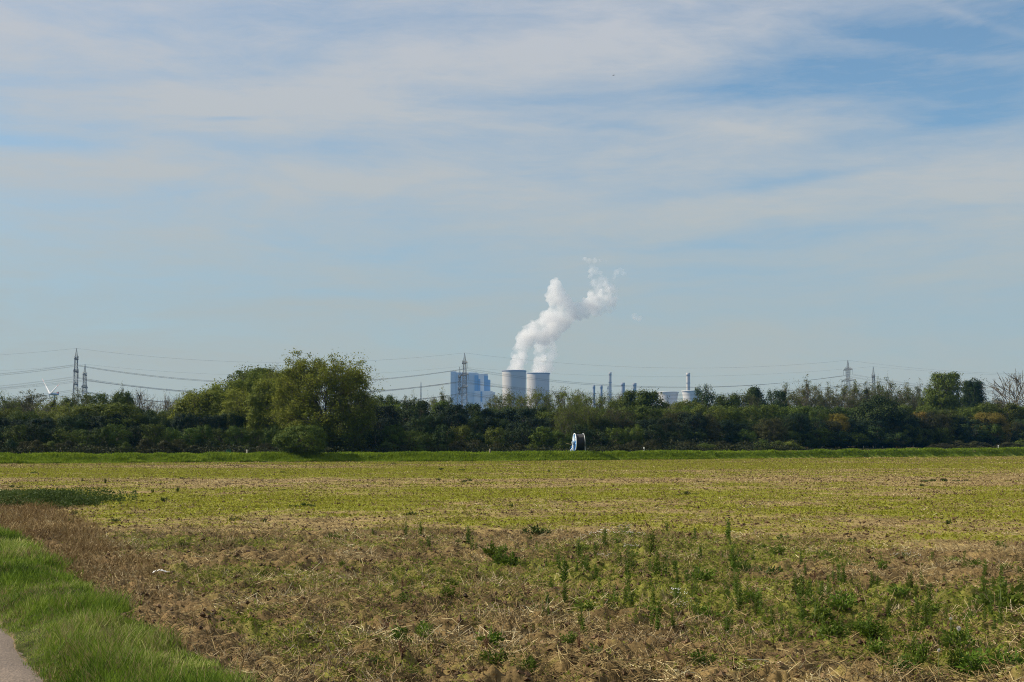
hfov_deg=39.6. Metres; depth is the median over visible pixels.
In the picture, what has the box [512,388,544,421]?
poplar tree
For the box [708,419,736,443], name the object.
broadleaf tree
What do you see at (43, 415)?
broadleaf tree
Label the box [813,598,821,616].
tall weed
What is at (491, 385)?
power cable
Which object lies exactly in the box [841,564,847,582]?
tall weed
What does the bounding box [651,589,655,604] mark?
tall weed
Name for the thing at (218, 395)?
broadleaf tree
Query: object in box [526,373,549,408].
cooling tower
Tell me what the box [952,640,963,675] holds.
tall weed
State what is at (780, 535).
bushy weed
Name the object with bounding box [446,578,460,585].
bushy weed
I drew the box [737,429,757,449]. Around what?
tree
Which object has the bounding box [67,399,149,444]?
willow tree
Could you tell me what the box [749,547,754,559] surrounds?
tall weed
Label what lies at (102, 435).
tree
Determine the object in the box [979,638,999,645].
bushy weed
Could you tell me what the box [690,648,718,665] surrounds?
bushy weed
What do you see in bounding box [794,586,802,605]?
tall weed
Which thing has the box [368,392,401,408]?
broadleaf tree
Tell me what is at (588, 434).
tree
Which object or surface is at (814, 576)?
dead weed
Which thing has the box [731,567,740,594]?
tall weed
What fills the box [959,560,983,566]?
bushy weed
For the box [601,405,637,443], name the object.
poplar tree
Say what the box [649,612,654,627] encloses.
tall weed
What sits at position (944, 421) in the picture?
broadleaf tree
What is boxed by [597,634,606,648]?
dead weed
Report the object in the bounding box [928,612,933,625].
tall weed
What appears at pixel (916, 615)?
tall weed
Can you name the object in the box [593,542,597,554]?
tall weed
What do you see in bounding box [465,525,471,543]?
tall weed
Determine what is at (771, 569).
weed tuft
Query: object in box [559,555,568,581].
tall weed
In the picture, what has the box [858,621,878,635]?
bushy weed
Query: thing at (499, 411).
broadleaf tree
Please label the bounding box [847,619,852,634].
tall weed
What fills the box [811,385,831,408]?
sparse tree
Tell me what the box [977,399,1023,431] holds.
broadleaf tree
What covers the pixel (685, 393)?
cooling tower
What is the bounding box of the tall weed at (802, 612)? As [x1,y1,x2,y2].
[798,599,806,620]
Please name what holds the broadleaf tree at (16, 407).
on the ground at (514, 675)
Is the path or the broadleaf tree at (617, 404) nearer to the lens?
the path
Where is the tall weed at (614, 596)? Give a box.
[611,584,618,601]
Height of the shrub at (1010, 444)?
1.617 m
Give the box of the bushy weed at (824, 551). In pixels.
[820,550,833,555]
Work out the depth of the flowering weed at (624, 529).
25.56 m
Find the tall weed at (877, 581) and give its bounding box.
[875,574,879,586]
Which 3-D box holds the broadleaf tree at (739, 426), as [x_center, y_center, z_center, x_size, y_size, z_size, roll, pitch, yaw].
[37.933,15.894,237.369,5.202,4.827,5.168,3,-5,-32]
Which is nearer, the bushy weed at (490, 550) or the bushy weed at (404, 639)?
the bushy weed at (404, 639)
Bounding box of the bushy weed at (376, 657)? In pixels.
[355,650,380,663]
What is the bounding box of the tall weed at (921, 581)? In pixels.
[919,572,924,586]
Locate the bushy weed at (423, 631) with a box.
[413,622,432,639]
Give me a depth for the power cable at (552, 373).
1000.54 m
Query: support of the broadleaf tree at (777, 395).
on the ground at (514, 675)
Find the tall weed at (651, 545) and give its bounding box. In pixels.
[647,528,656,553]
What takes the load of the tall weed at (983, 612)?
on the ground at (514, 675)
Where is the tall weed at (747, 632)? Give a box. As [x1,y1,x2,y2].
[746,619,752,634]
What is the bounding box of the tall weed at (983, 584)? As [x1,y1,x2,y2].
[980,571,987,591]
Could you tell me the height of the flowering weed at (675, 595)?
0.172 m
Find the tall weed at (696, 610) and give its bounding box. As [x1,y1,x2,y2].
[693,599,700,619]
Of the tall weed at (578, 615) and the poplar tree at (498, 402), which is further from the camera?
the poplar tree at (498, 402)
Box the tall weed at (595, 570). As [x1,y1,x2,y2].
[592,564,598,580]
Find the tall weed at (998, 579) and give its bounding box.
[996,575,1002,602]
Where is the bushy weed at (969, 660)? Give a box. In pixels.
[951,647,989,675]
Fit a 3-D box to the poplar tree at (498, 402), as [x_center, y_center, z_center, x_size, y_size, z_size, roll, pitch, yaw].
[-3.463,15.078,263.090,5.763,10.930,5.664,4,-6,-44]
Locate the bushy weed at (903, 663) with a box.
[877,653,917,672]
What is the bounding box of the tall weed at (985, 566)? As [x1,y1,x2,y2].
[982,558,987,575]
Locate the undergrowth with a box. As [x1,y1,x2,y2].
[0,435,1003,454]
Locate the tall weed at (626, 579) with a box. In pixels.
[624,571,630,589]
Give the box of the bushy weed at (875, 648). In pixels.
[863,636,889,654]
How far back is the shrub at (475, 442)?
181.74 m
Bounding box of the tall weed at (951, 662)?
[944,645,955,673]
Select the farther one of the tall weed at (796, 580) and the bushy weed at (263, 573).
the bushy weed at (263, 573)
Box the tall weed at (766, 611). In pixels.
[763,602,768,614]
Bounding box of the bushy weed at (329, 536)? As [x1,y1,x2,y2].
[325,532,340,538]
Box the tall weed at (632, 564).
[629,553,635,571]
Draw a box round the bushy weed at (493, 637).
[473,624,505,644]
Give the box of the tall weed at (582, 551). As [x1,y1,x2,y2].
[579,547,587,568]
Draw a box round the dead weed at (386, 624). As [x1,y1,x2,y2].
[380,617,387,629]
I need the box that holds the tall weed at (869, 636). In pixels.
[866,615,873,641]
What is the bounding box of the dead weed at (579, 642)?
[577,631,583,647]
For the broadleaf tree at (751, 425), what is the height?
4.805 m
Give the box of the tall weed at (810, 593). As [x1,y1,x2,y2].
[804,580,814,605]
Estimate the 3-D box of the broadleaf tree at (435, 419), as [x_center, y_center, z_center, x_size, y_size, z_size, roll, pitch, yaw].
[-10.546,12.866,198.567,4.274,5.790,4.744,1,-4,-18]
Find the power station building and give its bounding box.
[451,371,494,416]
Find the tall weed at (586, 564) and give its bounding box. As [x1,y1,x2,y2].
[583,556,590,571]
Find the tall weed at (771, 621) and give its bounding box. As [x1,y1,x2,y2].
[768,606,775,624]
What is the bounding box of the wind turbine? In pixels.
[42,379,58,405]
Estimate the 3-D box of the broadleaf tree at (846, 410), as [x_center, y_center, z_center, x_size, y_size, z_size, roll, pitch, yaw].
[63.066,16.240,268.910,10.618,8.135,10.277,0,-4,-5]
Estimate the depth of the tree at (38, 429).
163.80 m
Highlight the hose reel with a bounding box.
[566,433,585,450]
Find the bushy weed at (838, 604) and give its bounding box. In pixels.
[822,587,857,610]
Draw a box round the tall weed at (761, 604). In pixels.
[757,593,763,613]
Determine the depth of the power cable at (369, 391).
894.11 m
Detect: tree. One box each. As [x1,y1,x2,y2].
[0,389,58,417]
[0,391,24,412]
[0,400,33,415]
[0,408,25,419]
[0,418,25,439]
[0,425,12,448]
[1,423,32,446]
[4,410,40,425]
[22,422,45,446]
[24,418,55,438]
[28,411,53,418]
[31,392,77,418]
[33,426,68,447]
[44,416,68,434]
[49,429,80,445]
[50,404,91,434]
[56,413,90,439]
[57,396,80,409]
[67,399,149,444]
[68,387,94,411]
[70,429,96,446]
[72,411,99,440]
[81,391,110,405]
[87,415,119,439]
[92,424,112,450]
[101,423,134,447]
[109,387,136,408]
[109,412,134,441]
[121,406,155,424]
[125,423,147,445]
[128,386,155,412]
[138,414,169,440]
[138,423,169,448]
[142,408,168,416]
[145,397,162,413]
[154,411,175,430]
[155,390,174,411]
[156,418,181,435]
[161,427,179,443]
[166,388,192,412]
[167,382,223,432]
[171,411,199,442]
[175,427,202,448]
[186,414,214,450]
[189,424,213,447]
[196,390,245,429]
[202,377,254,409]
[203,414,226,442]
[218,386,254,440]
[218,411,245,439]
[220,362,274,384]
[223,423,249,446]
[226,372,247,390]
[242,374,288,444]
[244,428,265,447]
[245,365,282,393]
[256,347,393,451]
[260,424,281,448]
[265,365,281,382]
[321,387,378,451]
[362,390,382,406]
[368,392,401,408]
[374,404,401,432]
[375,401,418,421]
[392,421,411,439]
[396,429,424,447]
[397,397,433,430]
[405,390,423,404]
[406,415,433,438]
[411,431,434,446]
[413,400,452,416]
[422,413,449,439]
[427,386,456,412]
[430,412,474,441]
[432,423,455,446]
[433,401,469,428]
[446,402,485,426]
[446,424,472,445]
[456,414,485,437]
[466,430,486,444]
[469,406,497,433]
[473,415,498,439]
[481,425,506,449]
[483,389,522,409]
[483,394,505,410]
[483,417,512,443]
[488,406,512,431]
[493,404,540,429]
[498,429,526,447]
[502,390,528,422]
[505,422,526,442]
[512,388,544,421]
[515,424,539,446]
[518,405,549,425]
[525,416,548,446]
[526,408,562,428]
[527,386,556,412]
[528,426,554,448]
[539,386,570,409]
[544,417,558,433]
[548,430,571,447]
[549,405,580,427]
[550,402,588,437]
[552,411,586,430]
[552,416,573,448]
[553,386,585,412]
[567,389,586,417]
[568,390,591,408]
[570,406,602,418]
[570,421,592,447]
[579,404,611,439]
[581,393,607,408]
[582,416,617,445]
[585,429,610,447]
[594,391,618,409]
[599,407,644,423]
[600,426,630,445]
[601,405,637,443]
[603,398,641,415]
[611,387,673,417]
[611,420,634,440]
[615,402,664,423]
[623,424,644,446]
[633,421,646,429]
[641,423,667,446]
[650,416,681,448]
[652,407,687,422]
[661,409,687,440]
[669,398,707,412]
[674,410,708,441]
[681,405,704,414]
[682,427,709,445]
[689,404,734,436]
[692,384,715,411]
[694,412,722,446]
[705,404,749,431]
[705,430,722,443]
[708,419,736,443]
[713,391,742,408]
[729,423,750,441]
[733,405,763,428]
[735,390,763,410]
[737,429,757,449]
[739,385,769,411]
[741,422,766,442]
[747,404,783,436]
[752,417,789,442]
[763,403,795,426]
[765,389,787,416]
[770,405,815,447]
[771,415,800,441]
[773,379,800,406]
[773,430,803,445]
[784,411,813,446]
[785,395,809,407]
[786,374,824,407]
[797,432,814,446]
[802,417,829,448]
[808,409,830,447]
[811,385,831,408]
[814,407,848,447]
[815,382,838,409]
[821,420,844,448]
[826,380,861,411]
[826,431,851,448]
[828,413,849,448]
[831,406,856,446]
[838,418,861,448]
[841,379,870,410]
[845,393,927,447]
[847,432,871,447]
[850,421,868,447]
[855,378,882,410]
[861,419,893,447]
[863,376,893,399]
[863,426,888,447]
[873,373,910,408]
[883,419,903,447]
[883,432,911,447]
[892,412,922,447]
[897,383,917,409]
[898,402,936,446]
[902,424,921,447]
[906,378,928,411]
[911,410,942,447]
[913,410,929,447]
[915,428,934,446]
[917,396,927,410]
[920,371,966,413]
[925,409,964,444]
[928,412,955,443]
[930,427,954,444]
[945,416,973,446]
[949,432,967,444]
[957,405,982,420]
[958,422,985,444]
[959,377,994,408]
[964,416,980,437]
[968,402,1003,417]
[971,411,1012,444]
[974,418,1008,446]
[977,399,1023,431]
[977,423,1005,446]
[982,368,1023,409]
[986,398,1004,412]
[1000,430,1020,443]
[1002,403,1023,423]
[1005,421,1023,445]
[1011,419,1023,445]
[1017,432,1023,445]
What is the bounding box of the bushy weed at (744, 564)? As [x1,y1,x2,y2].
[729,558,756,570]
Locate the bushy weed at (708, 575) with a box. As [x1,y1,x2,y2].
[686,563,717,581]
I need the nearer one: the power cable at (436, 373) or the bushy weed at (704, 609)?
the bushy weed at (704, 609)
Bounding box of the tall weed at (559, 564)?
[557,550,560,568]
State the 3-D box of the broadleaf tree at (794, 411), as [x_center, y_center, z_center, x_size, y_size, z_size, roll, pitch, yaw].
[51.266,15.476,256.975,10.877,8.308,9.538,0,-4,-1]
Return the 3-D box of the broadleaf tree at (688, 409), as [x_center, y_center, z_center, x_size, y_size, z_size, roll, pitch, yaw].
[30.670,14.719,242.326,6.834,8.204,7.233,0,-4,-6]
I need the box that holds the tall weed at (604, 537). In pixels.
[602,530,607,546]
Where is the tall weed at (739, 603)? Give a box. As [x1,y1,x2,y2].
[734,584,745,610]
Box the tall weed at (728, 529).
[725,518,730,537]
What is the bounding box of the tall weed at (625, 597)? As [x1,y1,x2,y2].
[622,587,627,603]
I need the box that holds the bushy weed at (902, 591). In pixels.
[882,581,912,597]
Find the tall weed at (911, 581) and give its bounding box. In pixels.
[908,571,913,587]
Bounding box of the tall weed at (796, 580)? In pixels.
[791,572,798,591]
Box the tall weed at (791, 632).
[788,624,794,638]
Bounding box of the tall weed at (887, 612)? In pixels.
[885,599,891,619]
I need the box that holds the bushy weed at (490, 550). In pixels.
[479,540,507,556]
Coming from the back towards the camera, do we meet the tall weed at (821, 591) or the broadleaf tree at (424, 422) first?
the broadleaf tree at (424, 422)
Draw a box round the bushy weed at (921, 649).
[902,638,931,657]
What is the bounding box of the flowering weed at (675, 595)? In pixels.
[671,588,688,599]
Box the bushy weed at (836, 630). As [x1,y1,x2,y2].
[811,616,846,638]
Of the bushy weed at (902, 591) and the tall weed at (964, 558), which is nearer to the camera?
the bushy weed at (902, 591)
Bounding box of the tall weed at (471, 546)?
[469,536,474,549]
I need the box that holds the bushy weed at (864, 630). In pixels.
[852,616,889,637]
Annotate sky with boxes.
[0,0,1023,415]
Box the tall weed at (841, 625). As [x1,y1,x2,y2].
[838,614,844,631]
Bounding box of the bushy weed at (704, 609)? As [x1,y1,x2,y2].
[699,602,723,619]
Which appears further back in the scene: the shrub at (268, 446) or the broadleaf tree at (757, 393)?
the broadleaf tree at (757, 393)
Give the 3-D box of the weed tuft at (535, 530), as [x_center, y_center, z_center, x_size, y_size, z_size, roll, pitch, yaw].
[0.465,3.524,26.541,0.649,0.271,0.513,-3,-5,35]
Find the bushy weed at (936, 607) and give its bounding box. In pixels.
[920,596,941,615]
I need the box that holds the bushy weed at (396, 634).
[386,622,407,638]
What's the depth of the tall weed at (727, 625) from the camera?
12.19 m
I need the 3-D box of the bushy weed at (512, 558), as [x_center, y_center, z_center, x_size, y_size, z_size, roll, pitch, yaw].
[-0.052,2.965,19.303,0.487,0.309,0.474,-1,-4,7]
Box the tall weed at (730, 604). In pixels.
[729,597,734,612]
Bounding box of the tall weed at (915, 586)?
[912,581,917,596]
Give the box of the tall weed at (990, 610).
[988,596,993,614]
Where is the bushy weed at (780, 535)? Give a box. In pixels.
[776,534,788,540]
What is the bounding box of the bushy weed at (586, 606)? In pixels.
[572,598,596,611]
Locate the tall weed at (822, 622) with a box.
[819,615,824,635]
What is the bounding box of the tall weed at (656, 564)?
[651,548,660,575]
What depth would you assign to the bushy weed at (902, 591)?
15.32 m
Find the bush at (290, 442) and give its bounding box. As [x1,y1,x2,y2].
[271,424,327,454]
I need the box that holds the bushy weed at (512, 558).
[491,548,524,565]
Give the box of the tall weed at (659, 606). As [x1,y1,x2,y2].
[657,600,660,614]
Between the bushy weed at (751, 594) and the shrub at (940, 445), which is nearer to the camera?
the bushy weed at (751, 594)
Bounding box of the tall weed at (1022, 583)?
[1017,574,1023,593]
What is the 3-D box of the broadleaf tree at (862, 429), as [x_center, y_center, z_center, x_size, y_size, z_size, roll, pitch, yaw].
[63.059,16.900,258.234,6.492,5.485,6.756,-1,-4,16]
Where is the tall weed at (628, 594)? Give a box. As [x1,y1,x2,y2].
[625,584,631,603]
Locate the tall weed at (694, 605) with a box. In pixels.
[690,593,697,612]
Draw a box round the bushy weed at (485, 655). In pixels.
[480,646,515,665]
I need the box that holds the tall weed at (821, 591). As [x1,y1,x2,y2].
[818,579,824,599]
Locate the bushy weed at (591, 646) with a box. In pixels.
[582,642,602,654]
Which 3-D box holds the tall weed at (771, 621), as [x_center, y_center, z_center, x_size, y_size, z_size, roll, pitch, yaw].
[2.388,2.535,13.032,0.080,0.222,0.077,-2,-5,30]
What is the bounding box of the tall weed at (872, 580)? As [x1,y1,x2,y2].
[868,571,875,587]
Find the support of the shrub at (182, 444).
on the ground at (514, 675)
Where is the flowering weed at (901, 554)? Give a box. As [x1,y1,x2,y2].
[891,547,914,558]
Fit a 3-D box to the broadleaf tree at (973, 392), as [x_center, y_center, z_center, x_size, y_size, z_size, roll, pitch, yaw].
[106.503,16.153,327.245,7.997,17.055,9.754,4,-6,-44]
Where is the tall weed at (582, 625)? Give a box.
[580,618,585,635]
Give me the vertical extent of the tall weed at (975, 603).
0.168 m
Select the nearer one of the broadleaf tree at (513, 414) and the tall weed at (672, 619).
the tall weed at (672, 619)
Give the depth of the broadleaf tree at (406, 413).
208.34 m
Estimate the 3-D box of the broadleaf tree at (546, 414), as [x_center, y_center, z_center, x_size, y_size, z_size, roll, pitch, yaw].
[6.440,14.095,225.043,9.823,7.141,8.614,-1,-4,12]
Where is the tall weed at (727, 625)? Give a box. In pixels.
[723,612,730,632]
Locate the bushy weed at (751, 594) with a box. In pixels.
[742,586,765,604]
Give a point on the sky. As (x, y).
(751, 185)
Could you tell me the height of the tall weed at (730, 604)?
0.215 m
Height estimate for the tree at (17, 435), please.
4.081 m
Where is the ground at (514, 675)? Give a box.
[0,446,1023,681]
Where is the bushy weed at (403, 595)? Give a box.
[396,590,415,602]
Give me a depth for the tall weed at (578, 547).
20.79 m
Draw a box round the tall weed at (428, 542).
[426,534,430,548]
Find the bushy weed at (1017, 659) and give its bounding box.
[980,646,1023,667]
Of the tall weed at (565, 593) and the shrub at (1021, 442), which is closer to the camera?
the tall weed at (565, 593)
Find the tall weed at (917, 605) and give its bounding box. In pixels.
[914,599,920,616]
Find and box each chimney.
[592,385,595,406]
[600,385,602,403]
[608,372,611,401]
[621,383,624,399]
[686,373,689,389]
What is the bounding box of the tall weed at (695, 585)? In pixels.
[691,571,698,593]
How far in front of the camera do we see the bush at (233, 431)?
177.29 m
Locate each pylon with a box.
[72,348,78,405]
[81,367,87,398]
[457,367,461,401]
[461,353,468,407]
[841,361,854,405]
[871,367,875,390]
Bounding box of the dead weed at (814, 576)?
[810,570,817,580]
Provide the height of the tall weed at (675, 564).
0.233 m
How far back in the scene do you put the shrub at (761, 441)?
216.82 m
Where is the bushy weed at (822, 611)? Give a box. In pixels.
[793,598,836,624]
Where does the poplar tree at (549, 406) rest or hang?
on the ground at (514, 675)
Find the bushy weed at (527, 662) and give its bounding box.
[516,654,537,669]
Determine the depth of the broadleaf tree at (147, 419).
187.98 m
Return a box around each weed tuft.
[521,523,551,534]
[742,565,782,574]
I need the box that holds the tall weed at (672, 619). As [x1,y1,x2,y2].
[670,609,675,626]
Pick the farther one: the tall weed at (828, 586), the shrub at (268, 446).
the shrub at (268, 446)
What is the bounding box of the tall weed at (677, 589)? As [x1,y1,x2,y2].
[674,583,680,599]
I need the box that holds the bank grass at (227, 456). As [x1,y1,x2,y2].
[0,447,1023,463]
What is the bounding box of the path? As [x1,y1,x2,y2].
[0,625,46,681]
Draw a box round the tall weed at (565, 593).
[561,583,568,602]
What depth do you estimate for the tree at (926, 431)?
262.90 m
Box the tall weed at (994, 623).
[991,615,995,630]
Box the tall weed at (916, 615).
[913,606,918,620]
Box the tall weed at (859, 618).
[855,610,861,627]
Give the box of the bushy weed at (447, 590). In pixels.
[439,585,455,596]
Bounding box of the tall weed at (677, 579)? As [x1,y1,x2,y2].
[675,570,678,583]
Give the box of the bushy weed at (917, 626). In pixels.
[908,621,929,634]
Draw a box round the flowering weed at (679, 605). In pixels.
[678,601,693,608]
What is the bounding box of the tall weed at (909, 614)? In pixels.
[907,607,912,616]
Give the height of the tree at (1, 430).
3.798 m
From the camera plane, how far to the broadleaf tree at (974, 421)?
278.06 m
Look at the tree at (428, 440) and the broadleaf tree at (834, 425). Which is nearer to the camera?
the tree at (428, 440)
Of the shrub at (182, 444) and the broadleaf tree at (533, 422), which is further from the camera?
the broadleaf tree at (533, 422)
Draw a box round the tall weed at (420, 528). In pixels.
[418,521,421,535]
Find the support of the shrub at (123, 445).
on the ground at (514, 675)
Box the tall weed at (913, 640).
[911,636,917,651]
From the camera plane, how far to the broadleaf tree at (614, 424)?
209.70 m
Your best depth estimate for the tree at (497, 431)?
186.25 m
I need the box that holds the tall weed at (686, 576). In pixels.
[684,570,688,582]
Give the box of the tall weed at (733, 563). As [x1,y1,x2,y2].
[728,542,737,571]
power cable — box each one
[0,366,984,391]
[0,380,996,393]
[1,364,995,390]
[1,378,896,397]
[1,381,997,395]
[2,364,1021,376]
[2,377,1011,401]
[5,348,1004,373]
[5,365,1017,391]
[5,366,991,391]
[7,379,990,402]
[8,377,870,397]
[10,380,1002,394]
[11,381,1003,394]
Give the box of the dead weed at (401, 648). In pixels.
[397,639,406,657]
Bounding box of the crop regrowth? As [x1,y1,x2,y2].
[0,456,1023,549]
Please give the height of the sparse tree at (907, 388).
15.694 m
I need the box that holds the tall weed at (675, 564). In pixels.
[673,560,677,573]
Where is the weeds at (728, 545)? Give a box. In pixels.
[62,526,1023,681]
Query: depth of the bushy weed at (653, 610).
14.08 m
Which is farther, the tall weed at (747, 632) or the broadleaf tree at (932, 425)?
the broadleaf tree at (932, 425)
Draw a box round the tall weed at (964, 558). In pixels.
[962,550,969,566]
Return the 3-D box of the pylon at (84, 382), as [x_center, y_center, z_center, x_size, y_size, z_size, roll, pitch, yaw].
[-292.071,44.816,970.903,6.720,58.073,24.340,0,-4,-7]
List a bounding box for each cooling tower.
[502,370,525,407]
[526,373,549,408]
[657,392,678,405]
[681,390,701,401]
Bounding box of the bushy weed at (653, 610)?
[639,602,662,613]
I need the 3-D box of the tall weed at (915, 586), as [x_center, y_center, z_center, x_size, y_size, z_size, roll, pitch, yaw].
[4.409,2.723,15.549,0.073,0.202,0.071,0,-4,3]
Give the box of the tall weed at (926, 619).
[921,604,929,624]
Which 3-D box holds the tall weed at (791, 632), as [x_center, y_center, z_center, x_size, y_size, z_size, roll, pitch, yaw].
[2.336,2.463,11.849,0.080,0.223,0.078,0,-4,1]
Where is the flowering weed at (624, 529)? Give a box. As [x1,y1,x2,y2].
[618,524,631,533]
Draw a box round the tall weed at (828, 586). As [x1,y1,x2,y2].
[825,574,830,596]
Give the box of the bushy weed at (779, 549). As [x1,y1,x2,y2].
[768,544,785,554]
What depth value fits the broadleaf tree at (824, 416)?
248.97 m
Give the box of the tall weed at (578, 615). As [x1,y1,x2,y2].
[577,602,584,623]
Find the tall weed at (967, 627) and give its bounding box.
[964,615,970,641]
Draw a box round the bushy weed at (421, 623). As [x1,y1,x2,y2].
[417,619,433,630]
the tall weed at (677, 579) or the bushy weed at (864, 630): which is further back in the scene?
the tall weed at (677, 579)
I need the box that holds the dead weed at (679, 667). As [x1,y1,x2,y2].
[675,661,682,674]
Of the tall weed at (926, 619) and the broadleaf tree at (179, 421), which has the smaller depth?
the tall weed at (926, 619)
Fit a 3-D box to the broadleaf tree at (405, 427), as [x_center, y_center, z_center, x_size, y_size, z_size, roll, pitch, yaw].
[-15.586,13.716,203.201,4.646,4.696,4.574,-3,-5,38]
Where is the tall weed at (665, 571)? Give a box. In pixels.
[661,550,670,573]
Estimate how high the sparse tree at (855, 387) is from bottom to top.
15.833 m
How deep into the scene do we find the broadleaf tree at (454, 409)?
212.02 m
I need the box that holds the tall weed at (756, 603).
[752,592,758,615]
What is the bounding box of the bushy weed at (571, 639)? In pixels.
[558,631,577,643]
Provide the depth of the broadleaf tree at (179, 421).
186.06 m
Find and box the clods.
[0,450,1023,681]
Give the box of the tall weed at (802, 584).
[798,575,804,600]
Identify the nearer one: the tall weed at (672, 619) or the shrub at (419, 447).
the tall weed at (672, 619)
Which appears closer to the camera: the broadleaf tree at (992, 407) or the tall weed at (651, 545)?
the tall weed at (651, 545)
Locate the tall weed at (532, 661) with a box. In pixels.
[529,653,533,674]
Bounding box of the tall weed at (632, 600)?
[629,589,634,604]
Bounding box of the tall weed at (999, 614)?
[996,600,1003,624]
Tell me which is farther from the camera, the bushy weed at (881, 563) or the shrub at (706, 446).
the shrub at (706, 446)
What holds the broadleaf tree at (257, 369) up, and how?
on the ground at (514, 675)
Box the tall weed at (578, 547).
[575,538,582,558]
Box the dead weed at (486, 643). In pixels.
[482,637,488,650]
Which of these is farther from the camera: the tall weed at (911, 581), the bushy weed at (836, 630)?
the tall weed at (911, 581)
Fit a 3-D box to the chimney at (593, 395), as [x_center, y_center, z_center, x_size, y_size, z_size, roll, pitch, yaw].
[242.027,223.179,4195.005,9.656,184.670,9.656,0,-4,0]
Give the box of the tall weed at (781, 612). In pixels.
[779,606,784,620]
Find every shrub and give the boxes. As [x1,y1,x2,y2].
[2,438,18,453]
[15,439,35,454]
[27,439,48,453]
[43,441,57,450]
[54,440,80,451]
[115,441,133,452]
[133,438,154,453]
[150,440,177,453]
[171,438,190,453]
[188,445,208,453]
[205,441,219,449]
[257,443,273,451]
[325,440,337,452]
[374,440,399,451]
[409,444,427,451]
[432,444,452,451]
[448,439,466,451]
[462,438,485,452]
[488,442,502,451]
[509,442,526,450]
[524,444,540,450]
[553,439,570,450]
[605,444,630,451]
[624,440,643,449]
[642,439,661,450]
[697,443,717,449]
[712,441,733,450]
[754,438,770,450]
[768,441,783,450]
[781,440,804,450]
[926,443,954,447]
[947,440,971,447]
[968,440,993,447]
[992,441,1020,447]
[1011,438,1023,446]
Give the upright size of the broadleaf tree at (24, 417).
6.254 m
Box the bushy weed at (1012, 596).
[965,579,1023,610]
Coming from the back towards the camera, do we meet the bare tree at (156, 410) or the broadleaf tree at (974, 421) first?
the broadleaf tree at (974, 421)
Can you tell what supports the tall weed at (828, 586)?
on the ground at (514, 675)
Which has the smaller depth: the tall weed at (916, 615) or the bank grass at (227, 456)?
the tall weed at (916, 615)
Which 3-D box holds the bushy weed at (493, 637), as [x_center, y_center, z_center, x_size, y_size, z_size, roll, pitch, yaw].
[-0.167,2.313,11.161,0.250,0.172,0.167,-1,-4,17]
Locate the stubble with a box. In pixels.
[24,523,1023,681]
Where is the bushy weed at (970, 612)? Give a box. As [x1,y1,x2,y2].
[960,610,976,618]
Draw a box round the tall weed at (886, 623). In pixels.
[881,619,888,634]
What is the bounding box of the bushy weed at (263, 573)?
[259,570,268,575]
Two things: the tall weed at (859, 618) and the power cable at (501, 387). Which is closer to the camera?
the tall weed at (859, 618)
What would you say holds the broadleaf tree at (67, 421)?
on the ground at (514, 675)
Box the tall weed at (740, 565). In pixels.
[735,550,742,571]
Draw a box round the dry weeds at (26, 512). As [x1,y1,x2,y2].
[0,496,1023,681]
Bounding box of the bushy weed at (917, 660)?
[902,651,928,665]
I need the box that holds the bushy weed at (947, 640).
[938,626,978,650]
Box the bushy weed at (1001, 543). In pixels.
[995,541,1007,547]
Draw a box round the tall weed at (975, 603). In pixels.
[973,598,978,611]
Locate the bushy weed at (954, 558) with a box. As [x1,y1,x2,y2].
[944,555,958,561]
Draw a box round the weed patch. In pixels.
[0,486,137,507]
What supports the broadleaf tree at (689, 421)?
on the ground at (514, 675)
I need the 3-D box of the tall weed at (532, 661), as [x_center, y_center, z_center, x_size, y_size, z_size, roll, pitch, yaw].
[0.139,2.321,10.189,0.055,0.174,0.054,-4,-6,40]
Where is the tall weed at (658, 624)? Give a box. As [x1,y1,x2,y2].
[654,608,662,629]
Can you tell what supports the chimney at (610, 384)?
on the ground at (514, 675)
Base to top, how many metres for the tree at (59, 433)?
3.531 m
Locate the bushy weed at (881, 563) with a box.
[875,559,887,568]
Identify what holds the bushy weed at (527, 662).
on the ground at (514, 675)
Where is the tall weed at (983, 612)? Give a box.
[982,605,987,623]
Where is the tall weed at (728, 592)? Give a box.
[725,585,730,598]
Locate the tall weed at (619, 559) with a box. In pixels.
[617,551,621,563]
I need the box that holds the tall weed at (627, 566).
[623,550,630,573]
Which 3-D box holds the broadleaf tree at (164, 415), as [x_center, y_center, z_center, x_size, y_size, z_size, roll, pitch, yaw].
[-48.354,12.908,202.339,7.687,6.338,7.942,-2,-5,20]
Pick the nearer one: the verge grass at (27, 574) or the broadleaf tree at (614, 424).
the verge grass at (27, 574)
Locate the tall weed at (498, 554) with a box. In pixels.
[496,547,500,564]
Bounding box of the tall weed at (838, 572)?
[835,562,841,584]
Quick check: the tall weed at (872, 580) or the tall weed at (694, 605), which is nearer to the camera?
the tall weed at (694, 605)
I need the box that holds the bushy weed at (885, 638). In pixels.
[880,632,899,645]
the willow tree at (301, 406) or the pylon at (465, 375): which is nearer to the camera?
the willow tree at (301, 406)
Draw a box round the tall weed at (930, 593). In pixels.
[925,583,933,599]
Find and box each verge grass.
[0,512,275,681]
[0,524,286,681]
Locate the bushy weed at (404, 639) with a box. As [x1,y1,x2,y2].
[392,633,414,645]
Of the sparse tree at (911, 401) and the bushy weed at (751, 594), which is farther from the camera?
the sparse tree at (911, 401)
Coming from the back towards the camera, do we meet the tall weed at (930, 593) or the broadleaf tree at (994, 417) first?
the broadleaf tree at (994, 417)

